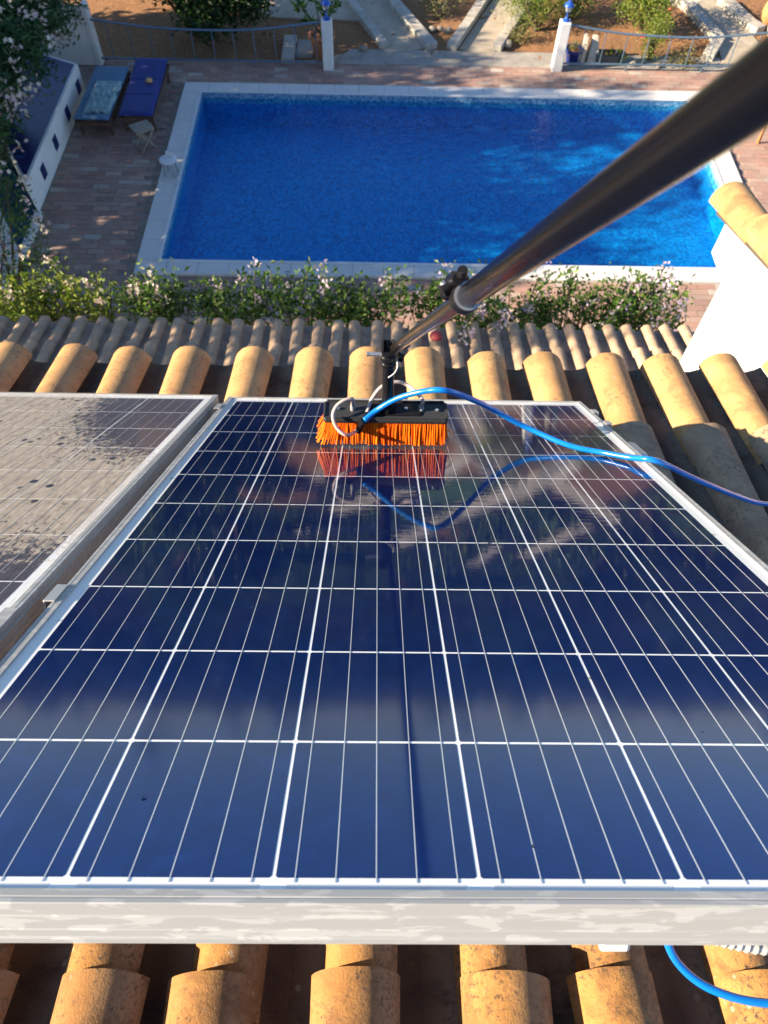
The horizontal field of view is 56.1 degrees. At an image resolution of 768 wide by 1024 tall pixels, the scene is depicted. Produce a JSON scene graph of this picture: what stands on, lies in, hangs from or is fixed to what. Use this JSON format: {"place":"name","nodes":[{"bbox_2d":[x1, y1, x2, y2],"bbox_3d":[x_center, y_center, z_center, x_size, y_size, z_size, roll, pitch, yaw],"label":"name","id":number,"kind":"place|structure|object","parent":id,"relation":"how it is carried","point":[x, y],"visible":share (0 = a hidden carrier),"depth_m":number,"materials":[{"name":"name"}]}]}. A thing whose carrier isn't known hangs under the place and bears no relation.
{"place":"outdoors","nodes":[
{"label":"outdoors","id":0,"kind":"place"},
{"bbox_2d":[281,35,296,63],"bbox_3d":[-2.009,-9.812,15.294,0.270,0.140,0.950,1,59,-1],"label":"stone step","id":1,"kind":"object","parent":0,"point":[288,51],"visible":0.94,"depth_m":15.18,"materials":[{"name":"grey stone"}]},
{"bbox_2d":[232,0,362,21],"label":"garden path","id":2,"kind":"structure","parent":0,"point":[344,10],"depth_m":16.19,"materials":[{"name":"concrete"}]},
{"bbox_2d":[4,59,767,331],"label":"terrace","id":3,"kind":"structure","parent":0,"point":[97,205],"depth_m":13.14,"materials":[{"name":"ceramic"}]},
{"bbox_2d":[0,234,17,291],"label":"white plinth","id":4,"kind":"structure","parent":3,"relation":"on","point":[9,259],"depth_m":11.65,"materials":[{"name":"white paint"}]},
{"bbox_2d":[0,155,43,264],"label":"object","id":5,"kind":"object","parent":3,"relation":"on","point":[25,193],"visible":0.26,"depth_m":12.36,"materials":[{"name":"plant"}]},
{"bbox_2d":[0,260,63,322],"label":"flowering shrub","id":6,"kind":"object","parent":3,"relation":"on","point":[6,306],"visible":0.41,"depth_m":8.62,"materials":[{"name":"green plant"}]},
{"bbox_2d":[0,161,64,321],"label":"flowering vine","id":7,"kind":"object","parent":3,"relation":"on","point":[4,245],"visible":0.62,"depth_m":9.78,"materials":[{"name":"green plant"}]},
{"bbox_2d":[6,53,85,210],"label":"wall","id":8,"kind":"structure","parent":3,"relation":"on","point":[50,123],"depth_m":13.01,"materials":[{"name":"white paint"}]},
{"bbox_2d":[9,255,130,322],"bbox_3d":[-3.882,-2.275,9.410,1.446,2.203,1.129,1,59,-1],"label":"flowering shrub","id":9,"kind":"object","parent":3,"relation":"on","point":[69,289],"visible":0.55,"depth_m":8.78,"materials":[{"name":"green plant"}]},
{"bbox_2d":[35,0,104,65],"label":"white wall","id":10,"kind":"structure","parent":3,"relation":"on","point":[85,49],"depth_m":14.58,"materials":[{"name":"white paint"}]},
{"bbox_2d":[73,66,130,134],"bbox_3d":[-5.382,-7.926,13.891,0.660,0.412,1.820,2,59,0],"label":"sun lounger","id":11,"kind":"object","parent":3,"relation":"on","point":[110,73],"visible":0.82,"depth_m":13.70,"materials":[{"name":"teal wood"}]},
{"bbox_2d":[82,81,122,113],"bbox_3d":[-5.296,-7.834,13.582,0.546,0.081,1.068,1,59,-1],"label":"towel","id":12,"kind":"object","parent":11,"relation":"on","point":[102,97],"visible":1,"depth_m":13.52,"materials":[{"name":"fabric"}]},
{"bbox_2d":[129,119,157,152],"bbox_3d":[-4.426,-6.926,13.317,0.360,0.395,0.340,-30,64,-18],"label":"folding stool","id":13,"kind":"object","parent":3,"relation":"on","point":[140,128],"visible":1,"depth_m":13.18,"materials":[{"name":"grey wood"}]},
{"bbox_2d":[118,58,170,130],"bbox_3d":[-4.621,-8.111,14.007,0.640,0.433,1.950,0,59,-1],"label":"sun lounger","id":14,"kind":"object","parent":3,"relation":"on","point":[142,96],"visible":0.99,"depth_m":13.78,"materials":[{"name":"blue fabric"}]},
{"bbox_2d":[104,257,195,323],"bbox_3d":[-2.833,-2.254,9.363,1.006,2.296,1.000,1,59,-1],"label":"flowering shrub","id":15,"kind":"object","parent":3,"relation":"on","point":[145,295],"visible":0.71,"depth_m":8.78,"materials":[{"name":"green plant"}]},
{"bbox_2d":[90,18,322,66],"bbox_3d":[-3.543,-9.496,14.611,4.585,0.922,0.044,1,59,-1],"label":"railing","id":16,"kind":"object","parent":3,"relation":"on","point":[211,30],"visible":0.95,"depth_m":14.51,"materials":[{"name":"grey metal"}]},
{"bbox_2d":[180,257,268,325],"bbox_3d":[-1.965,-2.261,9.323,1.161,2.402,0.946,1,59,-1],"label":"flowering shrub","id":17,"kind":"object","parent":3,"relation":"on","point":[228,314],"visible":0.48,"depth_m":8.78,"materials":[{"name":"green plant"}]},
{"bbox_2d":[241,256,350,326],"bbox_3d":[-1.069,-2.244,9.367,1.355,2.338,1.087,1,59,-1],"label":"flowering shrub","id":18,"kind":"object","parent":3,"relation":"on","point":[281,294],"visible":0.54,"depth_m":8.81,"materials":[{"name":"green plant"}]},
{"bbox_2d":[321,0,333,70],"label":"lantern post","id":19,"kind":"object","parent":3,"relation":"on","point":[327,41],"visible":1,"depth_m":14.46,"materials":[{"name":"white"}]},
{"bbox_2d":[322,263,416,326],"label":"flowering shrub","id":20,"kind":"object","parent":3,"relation":"on","point":[354,309],"visible":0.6,"depth_m":8.81,"materials":[{"name":"green plant"}]},
{"bbox_2d":[134,82,742,283],"bbox_3d":[1.249,-6.053,13.431,10.570,0.659,5.680,1,59,-1],"label":"pool basin","id":21,"kind":"object","parent":3,"relation":"in","point":[371,181],"visible":0.69,"depth_m":13.92,"materials":[{"name":"blue tile"}]},
{"bbox_2d":[159,151,178,178],"bbox_3d":[-3.817,-6.173,12.820,0.310,0.371,0.310,9,59,4],"label":"plastic stool","id":22,"kind":"object","parent":21,"relation":"on","point":[168,158],"visible":1,"depth_m":12.74,"materials":[{"name":"white plastic"}]},
{"bbox_2d":[398,257,494,328],"bbox_3d":[0.802,-2.219,9.419,1.273,2.287,1.011,1,59,-1],"label":"flowering shrub","id":23,"kind":"object","parent":3,"relation":"on","point":[430,293],"visible":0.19,"depth_m":8.89,"materials":[{"name":"green plant"}]},
{"bbox_2d":[472,261,572,329],"bbox_3d":[1.679,-2.138,9.365,1.236,2.323,0.911,-18,61,-12],"label":"flowering shrub","id":24,"kind":"object","parent":3,"relation":"on","point":[523,316],"visible":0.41,"depth_m":8.83,"materials":[{"name":"green plant"}]},
{"bbox_2d":[551,0,573,71],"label":"lantern post","id":25,"kind":"object","parent":3,"relation":"on","point":[563,33],"visible":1,"depth_m":14.59,"materials":[{"name":"white"}]},
{"bbox_2d":[531,262,639,330],"bbox_3d":[2.510,-2.227,9.475,1.421,2.257,0.986,1,59,-1],"label":"flowering shrub","id":26,"kind":"object","parent":3,"relation":"on","point":[586,314],"visible":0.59,"depth_m":8.87,"materials":[{"name":"green plant"}]},
{"bbox_2d":[599,260,696,331],"bbox_3d":[3.221,-2.204,9.449,1.191,2.302,1.186,1,59,-1],"label":"flowering shrub","id":27,"kind":"object","parent":3,"relation":"on","point":[652,312],"visible":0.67,"depth_m":8.83,"materials":[{"name":"green plant"}]},
{"bbox_2d":[563,24,767,71],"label":"railing","id":28,"kind":"object","parent":3,"relation":"on","point":[661,36],"visible":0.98,"depth_m":14.68,"materials":[{"name":"grey metal"}]},
{"bbox_2d":[363,0,424,54],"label":"garden path","id":29,"kind":"structure","parent":0,"point":[385,19],"depth_m":15.88,"materials":[{"name":"concrete"}]},
{"bbox_2d":[459,0,518,55],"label":"garden path","id":30,"kind":"structure","parent":0,"point":[481,38],"depth_m":15.93,"materials":[{"name":"concrete"}]},
{"bbox_2d":[335,49,723,70],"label":"apron path","id":31,"kind":"structure","parent":0,"point":[451,58],"depth_m":15.26,"materials":[{"name":"grey concrete"}]},
{"bbox_2d":[358,45,367,51],"bbox_3d":[-0.443,-9.873,15.372,0.205,0.125,0.184,1,59,-1],"label":"rock","id":32,"kind":"object","parent":31,"relation":"on","point":[363,48],"visible":1,"depth_m":15.32,"materials":[{"name":"grey stone"}]},
{"bbox_2d":[566,39,583,61],"bbox_3d":[3.973,-9.643,15.098,0.388,0.459,0.384,1,59,-1],"label":"plant pot","id":33,"kind":"object","parent":31,"relation":"on","point":[572,51],"visible":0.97,"depth_m":15.05,"materials":[{"name":"blue ceramic"}]},
{"bbox_2d":[579,33,588,62],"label":"stone slab","id":34,"kind":"structure","parent":31,"relation":"on","point":[585,46],"depth_m":15.04,"materials":[{"name":"beige stone"}]},
{"bbox_2d":[585,34,598,62],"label":"stone slab","id":35,"kind":"structure","parent":31,"relation":"on","point":[592,52],"depth_m":15.12,"materials":[{"name":"grey stone"}]},
{"bbox_2d":[595,49,618,65],"bbox_3d":[4.691,-9.593,15.233,0.460,0.200,0.300,1,59,-1],"label":"trough","id":36,"kind":"object","parent":31,"relation":"on","point":[606,58],"visible":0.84,"depth_m":15.17,"materials":[{"name":"grey stone"}]},
{"bbox_2d":[605,43,629,62],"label":"spiky plant","id":37,"kind":"object","parent":31,"relation":"on","point":[620,57],"visible":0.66,"depth_m":15.19,"materials":[{"name":"green plant"}]},
{"bbox_2d":[628,60,637,66],"bbox_3d":[5.260,-9.479,15.241,0.199,0.121,0.199,1,59,-1],"label":"rock","id":38,"kind":"object","parent":31,"relation":"on","point":[633,61],"visible":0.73,"depth_m":15.20,"materials":[{"name":"beige stone"}]},
{"bbox_2d":[695,0,757,69],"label":"garden path","id":39,"kind":"structure","parent":0,"point":[724,21],"depth_m":16.05,"materials":[{"name":"concrete"}]},
{"bbox_2d":[756,130,764,143],"bbox_3d":[7.451,-7.246,13.440,0.470,0.900,0.541,-17,60,-11],"label":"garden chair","id":40,"kind":"object","parent":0,"point":[760,137],"visible":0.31,"depth_m":13.76,"materials":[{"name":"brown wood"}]},
{"bbox_2d":[761,2,767,25],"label":"urn","id":41,"kind":"object","parent":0,"point":[764,17],"visible":0.92,"depth_m":16.09,"materials":[{"name":"orange ceramic"}]},
{"label":"garden soil","id":42,"kind":"structure","parent":0,"visible":0},
{"bbox_2d":[0,0,89,177],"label":"flowering tree","id":43,"kind":"object","parent":42,"relation":"on","point":[22,22],"visible":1,"depth_m":11.27,"materials":[{"name":"green plant"}]},
{"bbox_2d":[0,315,694,370],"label":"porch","id":44,"kind":"object","parent":42,"relation":"on","point":[160,340],"visible":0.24,"depth_m":7.39,"materials":[{"name":"ceramic"}]},
{"bbox_2d":[430,331,442,340],"bbox_3d":[0.526,-1.776,7.245,0.136,0.052,0.134,1,59,-1],"label":"red cap","id":45,"kind":"object","parent":44,"relation":"on","point":[436,335],"visible":1,"depth_m":7.22,"materials":[{"name":"plastic"}]},
{"bbox_2d":[455,294,513,345],"bbox_3d":[1.032,-2.030,7.521,0.690,0.339,0.922,1,59,-1],"label":"flower spray","id":46,"kind":"object","parent":44,"relation":"on","point":[467,325],"visible":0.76,"depth_m":7.42,"materials":[{"name":"green plant"}]},
{"bbox_2d":[0,342,767,1023],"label":"house","id":47,"kind":"structure","parent":42,"relation":"on","point":[708,420],"depth_m":1.21,"materials":[{"name":"orange ceramic"}]},
{"bbox_2d":[598,442,646,951],"bbox_3d":[-0.466,0.268,1.389,2.202,0.531,1.421,1,22,-1],"label":"mounting rack","id":48,"kind":"object","parent":47,"relation":"on","point":[614,948],"visible":0.12,"depth_m":0.69,"materials":[{"name":"metal"}]},
{"bbox_2d":[0,392,218,661],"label":"solar panel","id":49,"kind":"object","parent":48,"relation":"attached to","point":[81,474],"visible":0.99,"depth_m":1.43,"materials":[{"name":"glass"}]},
{"bbox_2d":[0,397,767,944],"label":"solar panel","id":50,"kind":"object","parent":48,"relation":"attached to","point":[272,671],"visible":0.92,"depth_m":0.75,"materials":[{"name":"blue"}]},
{"bbox_2d":[316,35,767,445],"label":"cleaning brush","id":51,"kind":"object","parent":50,"relation":"on","point":[725,111],"visible":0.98,"depth_m":0.32,"materials":[{"name":"grey plastic"}]},
{"bbox_2d":[363,387,767,506],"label":"water hose","id":52,"kind":"object","parent":51,"relation":"attached to","point":[503,415],"visible":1,"depth_m":1.56,"materials":[{"name":"blue plastic"}]},
{"bbox_2d":[715,945,767,955],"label":"ribbed conduit","id":53,"kind":"object","parent":48,"relation":"attached to","point":[757,949],"visible":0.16,"depth_m":0.68,"materials":[{"name":"white plastic"}]},
{"bbox_2d":[664,945,767,1007],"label":"water hose","id":54,"kind":"object","parent":47,"relation":"on","point":[687,973],"visible":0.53,"depth_m":1.06,"materials":[{"name":"blue plastic"}]},
{"bbox_2d":[384,0,437,49],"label":"kerb","id":55,"kind":"structure","parent":42,"relation":"on","point":[414,26],"depth_m":15.79,"materials":[{"name":"white concrete"}]},
{"bbox_2d":[63,0,767,64],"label":"mulch bed","id":56,"kind":"object","parent":42,"relation":"on","point":[352,35],"visible":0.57,"depth_m":15.82,"materials":[{"name":"red soil"}]},
{"bbox_2d":[141,0,278,58],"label":"dark tree","id":57,"kind":"object","parent":56,"relation":"on","point":[200,14],"visible":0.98,"depth_m":14.67,"materials":[{"name":"green plant"}]},
{"bbox_2d":[297,39,313,57],"bbox_3d":[-1.669,-9.858,15.352,0.360,0.100,0.620,1,59,-1],"label":"stone step","id":58,"kind":"object","parent":56,"relation":"on","point":[304,48],"visible":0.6,"depth_m":15.25,"materials":[{"name":"grey stone"}]},
{"bbox_2d":[290,0,345,60],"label":"plant pot","id":59,"kind":"object","parent":56,"relation":"on","point":[311,32],"visible":0.68,"depth_m":14.57,"materials":[{"name":"ceramic"}]},
{"bbox_2d":[309,54,341,63],"bbox_3d":[-1.306,-9.438,15.148,1.031,0.042,0.310,-19,61,-12],"label":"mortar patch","id":60,"kind":"object","parent":56,"relation":"on","point":[336,57],"visible":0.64,"depth_m":15.19,"materials":[{"name":"concrete"}]},
{"bbox_2d":[346,0,388,48],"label":"kerb","id":61,"kind":"structure","parent":56,"relation":"on","point":[372,30],"depth_m":15.79,"materials":[{"name":"white concrete"}]},
{"bbox_2d":[428,26,435,32],"bbox_3d":[1.059,-10.625,15.862,0.172,0.110,0.171,-34,65,-20],"label":"rock","id":62,"kind":"object","parent":56,"relation":"on","point":[432,29],"visible":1,"depth_m":15.82,"materials":[{"name":"grey stone"}]},
{"bbox_2d":[413,0,465,22],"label":"dry shrub","id":63,"kind":"object","parent":56,"relation":"on","point":[435,7],"visible":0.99,"depth_m":16.10,"materials":[{"name":"green plant"}]},
{"bbox_2d":[437,26,443,31],"bbox_3d":[1.243,-10.668,15.900,0.153,0.093,0.168,1,59,-1],"label":"rock","id":64,"kind":"object","parent":56,"relation":"on","point":[440,28],"visible":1,"depth_m":15.86,"materials":[{"name":"grey stone"}]},
{"bbox_2d":[443,27,452,33],"bbox_3d":[1.405,-10.577,15.838,0.212,0.131,0.192,1,59,-1],"label":"rock","id":65,"kind":"object","parent":56,"relation":"on","point":[447,30],"visible":1,"depth_m":15.79,"materials":[{"name":"grey stone"}]},
{"bbox_2d":[504,39,512,48],"bbox_3d":[2.656,-10.106,15.575,0.245,0.154,0.248,1,59,-1],"label":"rock","id":66,"kind":"object","parent":56,"relation":"on","point":[508,43],"visible":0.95,"depth_m":15.50,"materials":[{"name":"grey stone"}]},
{"bbox_2d":[492,1,533,51],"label":"kerb","id":67,"kind":"structure","parent":56,"relation":"on","point":[499,42],"depth_m":15.68,"materials":[{"name":"white concrete"}]},
{"bbox_2d":[503,20,542,44],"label":"grey shrub","id":68,"kind":"object","parent":56,"relation":"on","point":[518,37],"visible":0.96,"depth_m":15.56,"materials":[{"name":"green plant"}]},
{"bbox_2d":[491,0,582,37],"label":"feathery bush","id":69,"kind":"object","parent":56,"relation":"on","point":[529,8],"visible":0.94,"depth_m":15.71,"materials":[{"name":"green plant"}]},
{"bbox_2d":[551,0,601,23],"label":"round bush","id":70,"kind":"object","parent":56,"relation":"on","point":[577,2],"visible":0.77,"depth_m":15.99,"materials":[{"name":"green plant"}]},
{"bbox_2d":[611,0,680,37],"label":"flowering bush","id":71,"kind":"object","parent":56,"relation":"on","point":[642,13],"visible":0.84,"depth_m":15.53,"materials":[{"name":"green plant"}]},
{"bbox_2d":[631,0,677,63],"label":"bush","id":72,"kind":"object","parent":56,"relation":"on","point":[651,46],"visible":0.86,"depth_m":15.10,"materials":[{"name":"green plant"}]},
{"bbox_2d":[663,44,707,72],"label":"ground plant","id":73,"kind":"object","parent":56,"relation":"on","point":[681,59],"visible":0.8,"depth_m":15.18,"materials":[{"name":"green plant"}]},
{"bbox_2d":[667,0,724,61],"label":"kerb","id":74,"kind":"structure","parent":56,"relation":"on","point":[702,21],"depth_m":16.01,"materials":[{"name":"white concrete"}]},
{"bbox_2d":[717,0,765,35],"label":"kerb","id":75,"kind":"structure","parent":56,"relation":"on","point":[739,13],"depth_m":16.23,"materials":[{"name":"white concrete"}]},
{"bbox_2d":[447,0,490,50],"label":"kerb","id":76,"kind":"structure","parent":42,"relation":"on","point":[460,34],"depth_m":15.82,"materials":[{"name":"white concrete"}]},
{"bbox_2d":[680,181,767,376],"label":"gable wall","id":77,"kind":"structure","parent":42,"relation":"on","point":[734,322],"depth_m":3.41,"materials":[{"name":"paint"}]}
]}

